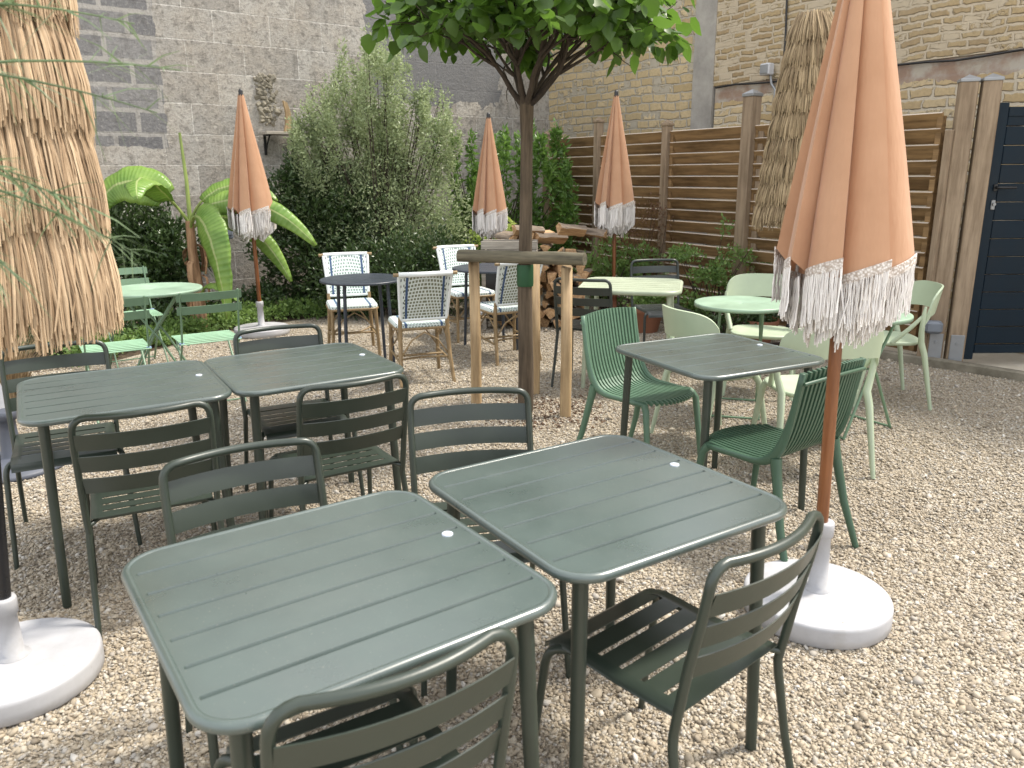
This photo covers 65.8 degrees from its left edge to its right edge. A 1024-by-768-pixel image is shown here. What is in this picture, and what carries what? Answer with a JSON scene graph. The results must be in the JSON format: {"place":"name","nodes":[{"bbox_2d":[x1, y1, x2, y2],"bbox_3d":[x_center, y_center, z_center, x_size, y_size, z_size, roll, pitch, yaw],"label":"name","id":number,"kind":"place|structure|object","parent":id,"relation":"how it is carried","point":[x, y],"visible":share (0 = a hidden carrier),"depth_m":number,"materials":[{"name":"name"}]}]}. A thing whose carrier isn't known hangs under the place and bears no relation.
{"place":"outdoors","nodes":[
{"label":"outdoors","id":0,"kind":"place"},
{"bbox_2d":[12,285,546,373],"bbox_3d":[-4.006,-0.782,9.048,10.000,0.001,7.900,0,15,0],"label":"planting bed","id":1,"kind":"object","parent":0,"point":[126,354],"visible":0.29,"depth_m":7.42,"materials":[{"name":"soil"}]},
{"bbox_2d":[106,201,213,326],"bbox_3d":[-3.717,-1.269,8.046,1.388,1.522,1.126,0,15,0],"label":"evergreen shrub","id":2,"kind":"object","parent":1,"relation":"on","point":[165,242],"visible":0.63,"depth_m":7.89,"materials":[{"name":"green plant"}]},
{"bbox_2d":[16,280,397,367],"bbox_3d":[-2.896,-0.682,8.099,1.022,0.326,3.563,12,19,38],"label":"ground cover","id":3,"kind":"object","parent":1,"relation":"on","point":[218,320],"visible":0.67,"depth_m":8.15,"materials":[{"name":"green plant"}]},
{"bbox_2d":[104,133,316,332],"bbox_3d":[-2.956,-1.385,7.517,2.139,1.952,0.946,-3,15,-9],"label":"banana plant","id":4,"kind":"object","parent":1,"relation":"on","point":[141,185],"visible":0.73,"depth_m":7.66,"materials":[{"name":"green plant"}]},
{"bbox_2d":[236,147,393,304],"bbox_3d":[-2.205,-1.776,9.158,1.866,1.919,1.321,0,15,0],"label":"evergreen shrub","id":5,"kind":"object","parent":1,"relation":"on","point":[280,238],"visible":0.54,"depth_m":8.97,"materials":[{"name":"green plant"}]},
{"bbox_2d":[281,18,476,308],"bbox_3d":[-1.480,-2.495,9.068,2.528,3.283,1.532,0,15,0],"label":"pittosporum shrub","id":6,"kind":"object","parent":1,"relation":"on","point":[393,170],"visible":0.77,"depth_m":8.92,"materials":[{"name":"green plant"}]},
{"bbox_2d":[0,292,1023,767],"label":"gravel yard","id":7,"kind":"structure","parent":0,"point":[612,720],"depth_m":3.27,"materials":[{"name":"beige gravel"}]},
{"bbox_2d":[0,384,4,408],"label":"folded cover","id":8,"kind":"object","parent":7,"relation":"on","point":[2,405],"depth_m":4.73,"materials":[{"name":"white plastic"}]},
{"bbox_2d":[0,331,54,397],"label":"dry grass clump","id":9,"kind":"object","parent":7,"relation":"on","point":[14,376],"visible":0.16,"depth_m":5.36,"materials":[{"name":"plant"}]},
{"bbox_2d":[0,408,63,483],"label":"parasol base","id":10,"kind":"object","parent":7,"relation":"on","point":[5,449],"visible":0.45,"depth_m":4.29,"materials":[{"name":"grey stone"}]},
{"bbox_2d":[0,0,123,727],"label":"straw parasol","id":11,"kind":"object","parent":7,"relation":"on","point":[48,664],"visible":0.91,"depth_m":2.06,"materials":[{"name":"beige plant"}]},
{"bbox_2d":[0,340,142,569],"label":"slatted chair","id":12,"kind":"object","parent":7,"relation":"on","point":[18,463],"visible":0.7,"depth_m":3.50,"materials":[{"name":"green paint"}]},
{"bbox_2d":[0,0,192,318],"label":"wispy shrub","id":13,"kind":"object","parent":7,"relation":"on","point":[57,213],"visible":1,"depth_m":1.33,"materials":[{"name":"green plant"}]},
{"bbox_2d":[79,295,151,423],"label":"folding chair","id":14,"kind":"object","parent":7,"relation":"on","point":[135,344],"visible":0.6,"depth_m":5.19,"materials":[{"name":"green paint"}]},
{"bbox_2d":[16,360,234,607],"bbox_3d":[-1.561,0.364,3.269,0.729,0.738,0.729,-9,17,-30],"label":"garden table","id":15,"kind":"object","parent":7,"relation":"on","point":[44,403],"visible":0.96,"depth_m":3.07,"materials":[{"name":"green paint"}]},
{"bbox_2d":[108,266,168,367],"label":"folding chair","id":16,"kind":"object","parent":7,"relation":"on","point":[141,270],"visible":0.5,"depth_m":6.70,"materials":[{"name":"green paint"}]},
{"bbox_2d":[68,400,224,640],"bbox_3d":[-1.312,0.422,2.880,0.479,0.828,0.560,-8,17,-26],"label":"slatted chair","id":17,"kind":"object","parent":7,"relation":"on","point":[92,492],"visible":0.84,"depth_m":2.62,"materials":[{"name":"green paint"}]},
{"bbox_2d":[121,282,202,365],"bbox_3d":[-2.723,-0.370,6.076,0.720,0.728,0.720,-4,15,-14],"label":"round table","id":18,"kind":"object","parent":7,"relation":"on","point":[160,290],"visible":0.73,"depth_m":5.95,"materials":[{"name":"green paint"}]},
{"bbox_2d":[171,288,246,402],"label":"folding chair","id":19,"kind":"object","parent":7,"relation":"on","point":[182,340],"visible":0.83,"depth_m":5.37,"materials":[{"name":"green paint"}]},
{"bbox_2d":[227,89,289,338],"bbox_3d":[-2.532,-1.635,7.694,0.540,2.330,0.540,0,15,0],"label":"peach parasol","id":20,"kind":"object","parent":7,"relation":"on","point":[249,194],"visible":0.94,"depth_m":7.53,"materials":[{"name":"fabric"}]},
{"bbox_2d":[159,437,402,767],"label":"slatted chair","id":21,"kind":"object","parent":7,"relation":"on","point":[191,517],"visible":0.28,"depth_m":2.22,"materials":[{"name":"green paint"}]},
{"bbox_2d":[233,323,364,517],"bbox_3d":[-1.044,0.168,3.823,0.479,0.828,0.560,-9,17,-28],"label":"slatted chair","id":22,"kind":"object","parent":7,"relation":"on","point":[270,430],"visible":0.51,"depth_m":3.87,"materials":[{"name":"green paint"}]},
{"bbox_2d":[204,343,403,519],"bbox_3d":[-0.935,0.266,3.622,0.729,0.738,0.729,-10,18,-31],"label":"garden table","id":23,"kind":"object","parent":7,"relation":"on","point":[254,377],"visible":0.91,"depth_m":3.47,"materials":[{"name":"green paint"}]},
{"bbox_2d":[268,373,408,517],"bbox_3d":[-0.703,0.330,3.209,0.479,0.828,0.560,-10,17,-31],"label":"slatted chair","id":24,"kind":"object","parent":7,"relation":"on","point":[366,443],"visible":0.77,"depth_m":2.97,"materials":[{"name":"green paint"}]},
{"bbox_2d":[121,490,557,767],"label":"garden table","id":25,"kind":"object","parent":7,"relation":"on","point":[249,628],"visible":0.98,"depth_m":1.59,"materials":[{"name":"green paint"}]},
{"bbox_2d":[318,252,381,355],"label":"woven chair","id":26,"kind":"object","parent":7,"relation":"on","point":[338,263],"visible":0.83,"depth_m":7.12,"materials":[{"name":"white wicker"}]},
{"bbox_2d":[319,273,396,362],"bbox_3d":[-1.209,-0.499,6.489,0.680,0.737,0.680,-6,16,-19],"label":"round table","id":27,"kind":"object","parent":7,"relation":"on","point":[363,279],"visible":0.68,"depth_m":6.36,"materials":[{"name":"blue paint"}]},
{"bbox_2d":[214,627,518,767],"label":"slatted chair","id":28,"kind":"object","parent":7,"relation":"on","point":[409,718],"visible":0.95,"depth_m":1.27,"materials":[{"name":"green paint"}]},
{"bbox_2d":[296,217,482,320],"bbox_3d":[-1.234,-1.264,8.718,2.253,1.115,0.956,0,15,0],"label":"evergreen shrub","id":29,"kind":"object","parent":7,"relation":"on","point":[426,252],"visible":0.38,"depth_m":8.61,"materials":[{"name":"green plant"}]},
{"bbox_2d":[387,270,457,386],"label":"woven chair","id":30,"kind":"object","parent":7,"relation":"on","point":[423,300],"visible":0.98,"depth_m":5.90,"materials":[{"name":"white wicker"}]},
{"bbox_2d":[433,244,494,342],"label":"woven chair","id":31,"kind":"object","parent":7,"relation":"on","point":[446,256],"visible":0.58,"depth_m":7.74,"materials":[{"name":"white wicker"}]},
{"bbox_2d":[468,262,481,403],"bbox_3d":[-0.251,-0.343,5.415,0.078,1.026,0.075,0,15,0],"label":"wooden stake","id":32,"kind":"object","parent":7,"relation":"on","point":[475,318],"visible":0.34,"depth_m":5.38,"materials":[{"name":"brown wood"}]},
{"bbox_2d":[456,249,586,265],"bbox_3d":[0.049,-0.814,5.067,0.890,0.081,0.087,6,16,25],"label":"stake rail","id":33,"kind":"object","parent":32,"relation":"attached to","point":[528,257],"visible":1,"depth_m":5.03,"materials":[{"name":"brown wood"}]},
{"bbox_2d":[452,263,517,349],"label":"round table","id":34,"kind":"object","parent":7,"relation":"on","point":[487,268],"visible":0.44,"depth_m":7.21,"materials":[{"name":"blue paint"}]},
{"bbox_2d":[469,113,507,318],"bbox_3d":[-0.243,-1.824,8.652,0.500,2.170,0.500,0,15,0],"label":"peach parasol","id":35,"kind":"object","parent":7,"relation":"on","point":[489,215],"visible":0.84,"depth_m":8.47,"materials":[{"name":"fabric"}]},
{"bbox_2d":[407,387,570,696],"bbox_3d":[-0.100,0.480,2.629,0.479,0.828,0.560,-3,15,-11],"label":"slatted chair","id":36,"kind":"object","parent":7,"relation":"on","point":[462,436],"visible":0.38,"depth_m":2.78,"materials":[{"name":"green paint"}]},
{"bbox_2d":[464,217,516,286],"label":"lime plant","id":37,"kind":"object","parent":7,"relation":"on","point":[478,237],"visible":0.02,"depth_m":9.10,"materials":[{"name":"green plant"}]},
{"bbox_2d":[430,117,582,275],"bbox_3d":[-0.070,-2.204,9.977,1.971,2.236,1.128,0,15,0],"label":"laurel shrub","id":38,"kind":"object","parent":7,"relation":"on","point":[555,188],"visible":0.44,"depth_m":9.73,"materials":[{"name":"green plant"}]},
{"bbox_2d":[481,239,537,329],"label":"woven chair","id":39,"kind":"object","parent":7,"relation":"on","point":[488,281],"visible":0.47,"depth_m":7.98,"materials":[{"name":"white wicker"}]},
{"bbox_2d":[480,263,542,365],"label":"woven chair","id":40,"kind":"object","parent":7,"relation":"on","point":[505,302],"visible":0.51,"depth_m":6.56,"materials":[{"name":"white wicker"}]},
{"bbox_2d":[0,529,1023,767],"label":"gravel stones","id":41,"kind":"object","parent":7,"relation":"on","point":[689,759],"visible":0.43,"depth_m":2.48,"materials":[{"name":"beige gravel"}]},
{"bbox_2d":[3,303,1023,540],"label":"gravel stones","id":42,"kind":"object","parent":7,"relation":"on","point":[928,476],"visible":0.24,"depth_m":4.79,"materials":[{"name":"beige gravel"}]},
{"bbox_2d":[361,0,701,410],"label":"catalpa tree","id":43,"kind":"object","parent":7,"relation":"on","point":[615,28],"visible":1,"depth_m":4.48,"materials":[{"name":"green plant"}]},
{"bbox_2d":[532,264,539,394],"bbox_3d":[0.164,-0.401,5.649,0.078,1.011,0.075,0,15,0],"label":"wooden stake","id":44,"kind":"object","parent":7,"relation":"on","point":[536,312],"visible":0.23,"depth_m":5.61,"materials":[{"name":"brown wood"}]},
{"bbox_2d":[540,314,550,326],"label":"split log","id":45,"kind":"object","parent":7,"relation":"on","point":[545,320],"visible":0.69,"depth_m":8.21,"materials":[{"name":"brown wood"}]},
{"bbox_2d":[543,305,554,318],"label":"split log","id":46,"kind":"object","parent":45,"relation":"on","point":[549,310],"visible":0.62,"depth_m":8.12,"materials":[{"name":"beige wood"}]},
{"bbox_2d":[542,294,549,307],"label":"split log","id":47,"kind":"object","parent":46,"relation":"on","point":[545,301],"visible":0.97,"depth_m":8.17,"materials":[{"name":"brown wood"}]},
{"bbox_2d":[545,290,553,298],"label":"split log","id":48,"kind":"object","parent":47,"relation":"on","point":[549,294],"visible":0.57,"depth_m":8.17,"materials":[{"name":"brown wood"}]},
{"bbox_2d":[540,276,552,291],"bbox_3d":[0.364,-1.047,8.276,0.092,0.121,0.320,-4,15,-13],"label":"split log","id":49,"kind":"object","parent":48,"relation":"on","point":[547,286],"visible":0.56,"depth_m":8.16,"materials":[{"name":"brown wood"}]},
{"bbox_2d":[540,271,545,281],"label":"split log","id":50,"kind":"object","parent":49,"relation":"on","point":[543,277],"visible":0.33,"depth_m":8.12,"materials":[{"name":"brown wood"}]},
{"bbox_2d":[547,268,556,283],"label":"split log","id":51,"kind":"object","parent":49,"relation":"on","point":[551,275],"visible":0.88,"depth_m":8.02,"materials":[{"name":"brown wood"}]},
{"bbox_2d":[548,295,560,306],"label":"split log","id":52,"kind":"object","parent":46,"relation":"on","point":[551,302],"visible":0.27,"depth_m":8.35,"materials":[{"name":"brown wood"}]},
{"bbox_2d":[480,394,618,432],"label":"bark mulch","id":53,"kind":"object","parent":7,"relation":"on","point":[570,420],"visible":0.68,"depth_m":5.25,"materials":[{"name":"brown wood"}]},
{"bbox_2d":[560,265,572,416],"bbox_3d":[0.350,-0.258,5.098,0.078,1.016,0.075,0,15,0],"label":"wooden stake","id":54,"kind":"object","parent":7,"relation":"on","point":[566,338],"visible":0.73,"depth_m":5.06,"materials":[{"name":"brown wood"}]},
{"bbox_2d":[551,277,612,386],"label":"slatted chair","id":55,"kind":"object","parent":7,"relation":"on","point":[576,325],"visible":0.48,"depth_m":5.67,"materials":[{"name":"green paint"}]},
{"bbox_2d":[429,435,787,767],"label":"garden table","id":56,"kind":"object","parent":7,"relation":"on","point":[581,515],"visible":0.98,"depth_m":2.02,"materials":[{"name":"green paint"}]},
{"bbox_2d":[594,90,634,307],"bbox_3d":[1.070,-1.792,8.166,0.455,2.340,0.440,0,15,0],"label":"peach parasol","id":57,"kind":"object","parent":7,"relation":"on","point":[613,201],"visible":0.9,"depth_m":7.98,"materials":[{"name":"fabric"}]},
{"bbox_2d":[578,277,682,387],"bbox_3d":[0.897,-0.393,6.024,0.756,0.744,0.756,3,15,13],"label":"pale table","id":58,"kind":"object","parent":7,"relation":"on","point":[670,288],"visible":0.7,"depth_m":5.83,"materials":[{"name":"green paint"}]},
{"bbox_2d":[553,294,721,323],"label":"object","id":59,"kind":"object","parent":7,"relation":"on","point":[625,304],"depth_m":9.57,"materials":[{"name":"soil"}]},
{"bbox_2d":[573,233,668,309],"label":"fern plant","id":60,"kind":"object","parent":59,"relation":"on","point":[606,262],"visible":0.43,"depth_m":8.74,"materials":[{"name":"green plant"}]},
{"bbox_2d":[587,190,677,302],"bbox_3d":[1.373,-1.490,8.927,1.145,1.369,0.395,1,15,5],"label":"barberry shrub","id":61,"kind":"object","parent":59,"relation":"on","point":[654,223],"visible":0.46,"depth_m":8.85,"materials":[{"name":"green plant"}]},
{"bbox_2d":[645,212,770,324],"bbox_3d":[2.022,-1.124,7.927,1.427,1.173,0.503,0,15,0],"label":"cotoneaster shrub","id":62,"kind":"object","parent":59,"relation":"on","point":[714,273],"visible":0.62,"depth_m":7.86,"materials":[{"name":"green plant"}]},
{"bbox_2d":[576,307,700,454],"bbox_3d":[0.679,0.045,4.210,0.516,0.844,0.561,-13,20,-40],"label":"ribbed chair","id":63,"kind":"object","parent":7,"relation":"on","point":[606,332],"visible":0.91,"depth_m":4.22,"materials":[{"name":"green plastic"}]},
{"bbox_2d":[622,296,666,333],"bbox_3d":[1.351,-0.805,7.911,0.497,0.565,0.493,0,15,0],"label":"terracotta pot","id":64,"kind":"object","parent":7,"relation":"on","point":[652,325],"visible":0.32,"depth_m":7.83,"materials":[{"name":"brown ceramic"}]},
{"bbox_2d":[630,259,692,341],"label":"slatted chair","id":65,"kind":"object","parent":7,"relation":"on","point":[652,310],"visible":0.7,"depth_m":6.83,"materials":[{"name":"green paint"}]},
{"bbox_2d":[537,510,823,767],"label":"slatted chair","id":66,"kind":"object","parent":7,"relation":"on","point":[720,652],"visible":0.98,"depth_m":1.80,"materials":[{"name":"green paint"}]},
{"bbox_2d":[650,304,766,433],"bbox_3d":[1.152,-0.052,4.604,0.551,0.820,0.566,-6,16,-20],"label":"moulded chair","id":67,"kind":"object","parent":7,"relation":"on","point":[679,323],"visible":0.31,"depth_m":4.39,"materials":[{"name":"green plastic"}]},
{"bbox_2d":[615,333,824,509],"bbox_3d":[0.958,0.206,3.794,0.729,0.738,0.729,-8,17,-26],"label":"garden table","id":68,"kind":"object","parent":7,"relation":"on","point":[709,359],"visible":0.98,"depth_m":3.67,"materials":[{"name":"green paint"}]},
{"bbox_2d":[694,308,769,332],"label":"plant","id":69,"kind":"object","parent":7,"relation":"on","point":[736,320],"visible":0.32,"depth_m":7.26,"materials":[{"name":"green plant"}]},
{"bbox_2d":[694,296,780,419],"bbox_3d":[1.499,-0.181,5.254,0.600,0.728,0.600,4,15,14],"label":"round table","id":70,"kind":"object","parent":7,"relation":"on","point":[761,306],"visible":0.73,"depth_m":5.11,"materials":[{"name":"green paint"}]},
{"bbox_2d":[722,273,799,400],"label":"moulded chair","id":71,"kind":"object","parent":7,"relation":"on","point":[753,284],"visible":0.44,"depth_m":5.87,"materials":[{"name":"green plastic"}]},
{"bbox_2d":[743,313,779,342],"bbox_3d":[2.312,-0.589,7.346,0.360,0.427,0.356,-5,16,-18],"label":"terracotta pot","id":72,"kind":"object","parent":7,"relation":"on","point":[774,321],"visible":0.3,"depth_m":7.26,"materials":[{"name":"brown ceramic"}]},
{"bbox_2d":[696,357,865,561],"bbox_3d":[1.106,0.277,3.331,0.516,0.844,0.561,-11,18,-35],"label":"ribbed chair","id":73,"kind":"object","parent":7,"relation":"on","point":[757,445],"visible":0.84,"depth_m":3.16,"materials":[{"name":"green plastic"}]},
{"bbox_2d":[751,9,833,345],"bbox_3d":[2.379,-1.572,6.519,0.750,2.748,0.747,0,15,0],"label":"straw parasol","id":74,"kind":"object","parent":7,"relation":"on","point":[807,36],"visible":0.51,"depth_m":6.21,"materials":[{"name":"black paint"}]},
{"bbox_2d":[751,328,883,478],"bbox_3d":[1.603,0.050,4.210,0.566,0.820,0.551,-2,15,-4],"label":"moulded chair","id":75,"kind":"object","parent":7,"relation":"on","point":[782,386],"visible":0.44,"depth_m":4.05,"materials":[{"name":"green plastic"}]},
{"bbox_2d":[743,0,916,649],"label":"peach parasol","id":76,"kind":"object","parent":7,"relation":"on","point":[846,239],"visible":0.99,"depth_m":2.42,"materials":[{"name":"fabric"}]},
{"bbox_2d":[839,311,913,439],"bbox_3d":[2.090,-0.079,4.858,0.600,0.728,0.600,-9,17,-29],"label":"round table","id":77,"kind":"object","parent":7,"relation":"on","point":[908,318],"visible":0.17,"depth_m":4.73,"materials":[{"name":"green paint"}]},
{"bbox_2d":[842,280,943,409],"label":"moulded chair","id":78,"kind":"object","parent":7,"relation":"on","point":[926,293],"visible":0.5,"depth_m":5.31,"materials":[{"name":"green plastic"}]},
{"bbox_2d":[23,292,1023,374],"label":"ground","id":79,"kind":"structure","parent":0,"point":[1015,361],"depth_m":6.78,"materials":[{"name":"beige gravel"}]},
{"bbox_2d":[74,0,548,309],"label":"block wall","id":80,"kind":"structure","parent":79,"relation":"on","point":[267,57],"depth_m":9.17,"materials":[{"name":"concrete"}]},
{"bbox_2d":[259,131,294,154],"bbox_3d":[-2.763,-2.893,9.515,0.460,0.268,0.226,-12,19,-37],"label":"wall shelf","id":81,"kind":"object","parent":80,"relation":"attached to","point":[266,133],"depth_m":9.39,"materials":[{"name":"grey wood"}]},
{"bbox_2d":[282,101,291,130],"bbox_3d":[-2.718,-3.230,9.551,0.105,0.360,0.040,-12,19,-37],"label":"wood slab","id":82,"kind":"object","parent":81,"relation":"on","point":[287,111],"depth_m":9.54,"materials":[{"name":"beige wood"}]},
{"bbox_2d":[542,89,954,355],"bbox_3d":[1.923,-1.889,8.594,0.158,2.340,5.698,-9,17,-30],"label":"slatted fence","id":83,"kind":"object","parent":79,"relation":"on","point":[744,153],"visible":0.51,"depth_m":8.24,"materials":[{"name":"brown wood"}]},
{"bbox_2d":[549,0,1023,353],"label":"stone building","id":84,"kind":"structure","parent":79,"relation":"on","point":[739,41],"depth_m":8.87,"materials":[{"name":"beige brick"}]},
{"bbox_2d":[760,63,775,117],"bbox_3d":[2.815,-3.088,8.601,0.118,0.760,0.295,-10,18,-32],"label":"security lamp","id":85,"kind":"object","parent":84,"relation":"attached to","point":[766,69],"visible":0.61,"depth_m":8.55,"materials":[{"name":"white plastic"}]},
{"bbox_2d":[716,0,1023,88],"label":"power cable","id":86,"kind":"object","parent":84,"relation":"attached to","point":[952,60],"visible":0.59,"depth_m":7.28,"materials":[{"name":"black plastic"}]},
{"bbox_2d":[880,350,1023,381],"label":"kerb","id":87,"kind":"structure","parent":79,"relation":"on","point":[980,369],"depth_m":6.28,"materials":[{"name":"concrete"}]},
{"bbox_2d":[925,75,980,357],"bbox_3d":[3.436,-1.248,6.232,0.174,2.240,0.221,4,16,17],"label":"gate post","id":88,"kind":"object","parent":79,"relation":"on","point":[962,126],"visible":0.83,"depth_m":6.16,"materials":[{"name":"brown wood"}]},
{"bbox_2d":[943,73,1004,361],"bbox_3d":[3.599,-1.238,6.191,0.138,2.240,0.150,4,16,17],"label":"gate post","id":89,"kind":"object","parent":79,"relation":"on","point":[989,100],"visible":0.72,"depth_m":6.13,"materials":[{"name":"brown wood"}]},
{"bbox_2d":[963,102,1023,358],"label":"metal gate","id":90,"kind":"structure","parent":89,"relation":"attached to","point":[999,299],"depth_m":6.24,"materials":[{"name":"metal"}]},
{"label":"split log","id":91,"kind":"object","parent":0,"visible":0},
{"bbox_2d":[549,265,561,274],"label":"split log","id":92,"kind":"object","parent":91,"relation":"on","point":[557,268],"visible":0.39,"depth_m":8.07,"materials":[{"name":"brown wood"}]},
{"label":"split log","id":93,"kind":"object","parent":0,"visible":0},
{"bbox_2d":[565,249,576,265],"bbox_3d":[0.611,-1.315,8.185,0.119,0.133,0.424,0,15,2],"label":"split log","id":94,"kind":"object","parent":93,"relation":"on","point":[570,250],"visible":0.22,"depth_m":8.23,"materials":[{"name":"beige wood"}]},
{"bbox_2d":[585,227,607,237],"bbox_3d":[0.807,-1.552,8.129,0.347,0.090,0.118,13,50,27],"label":"split log","id":95,"kind":"object","parent":94,"relation":"on","point":[600,233],"visible":0.63,"depth_m":8.06,"materials":[{"name":"beige wood"}]},
{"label":"split log","id":96,"kind":"object","parent":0,"visible":0},
{"bbox_2d":[540,243,552,250],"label":"split log","id":97,"kind":"object","parent":96,"relation":"on","point":[545,247],"visible":0.71,"depth_m":8.05,"materials":[{"name":"beige wood"}]},
{"bbox_2d":[533,232,567,243],"bbox_3d":[0.391,-1.508,8.168,0.411,0.127,0.165,-6,21,-33],"label":"split log","id":98,"kind":"object","parent":97,"relation":"on","point":[547,238],"visible":0.79,"depth_m":8.12,"materials":[{"name":"beige wood"}]},
{"bbox_2d":[512,225,544,235],"bbox_3d":[0.167,-1.563,8.070,0.327,0.110,0.148,-1,27,-20],"label":"split log","id":99,"kind":"object","parent":98,"relation":"on","point":[538,229],"visible":0.6,"depth_m":8.04,"materials":[{"name":"beige wood"}]},
{"bbox_2d":[556,223,586,236],"bbox_3d":[0.608,-1.563,8.019,0.297,0.128,0.167,0,15,-16],"label":"split log","id":100,"kind":"object","parent":98,"relation":"on","point":[571,230],"visible":1,"depth_m":7.98,"materials":[{"name":"beige wood"}]},
{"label":"split log","id":101,"kind":"object","parent":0,"visible":0},
{"bbox_2d":[494,232,517,239],"bbox_3d":[-0.065,-1.531,8.235,0.117,0.100,0.409,-7,16,-23],"label":"split log","id":102,"kind":"object","parent":101,"relation":"on","point":[504,235],"visible":0.8,"depth_m":8.18,"materials":[{"name":"beige wood"}]},
{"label":"split log","id":103,"kind":"object","parent":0,"visible":0},
{"label":"split log","id":104,"kind":"object","parent":103,"relation":"on","visible":0},
{"bbox_2d":[572,281,582,286],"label":"split log","id":105,"kind":"object","parent":104,"relation":"on","point":[575,284],"visible":0.2,"depth_m":8.19,"materials":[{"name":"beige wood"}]},
{"bbox_2d":[577,268,592,278],"bbox_3d":[0.759,-1.138,8.242,0.161,0.124,0.401,-13,10,16],"label":"split log","id":106,"kind":"object","parent":105,"relation":"on","point":[586,273],"visible":0.66,"depth_m":8.06,"materials":[{"name":"brown wood"}]},
{"bbox_2d":[575,265,584,273],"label":"split log","id":107,"kind":"object","parent":106,"relation":"on","point":[579,268],"visible":0.53,"depth_m":8.04,"materials":[{"name":"brown wood"}]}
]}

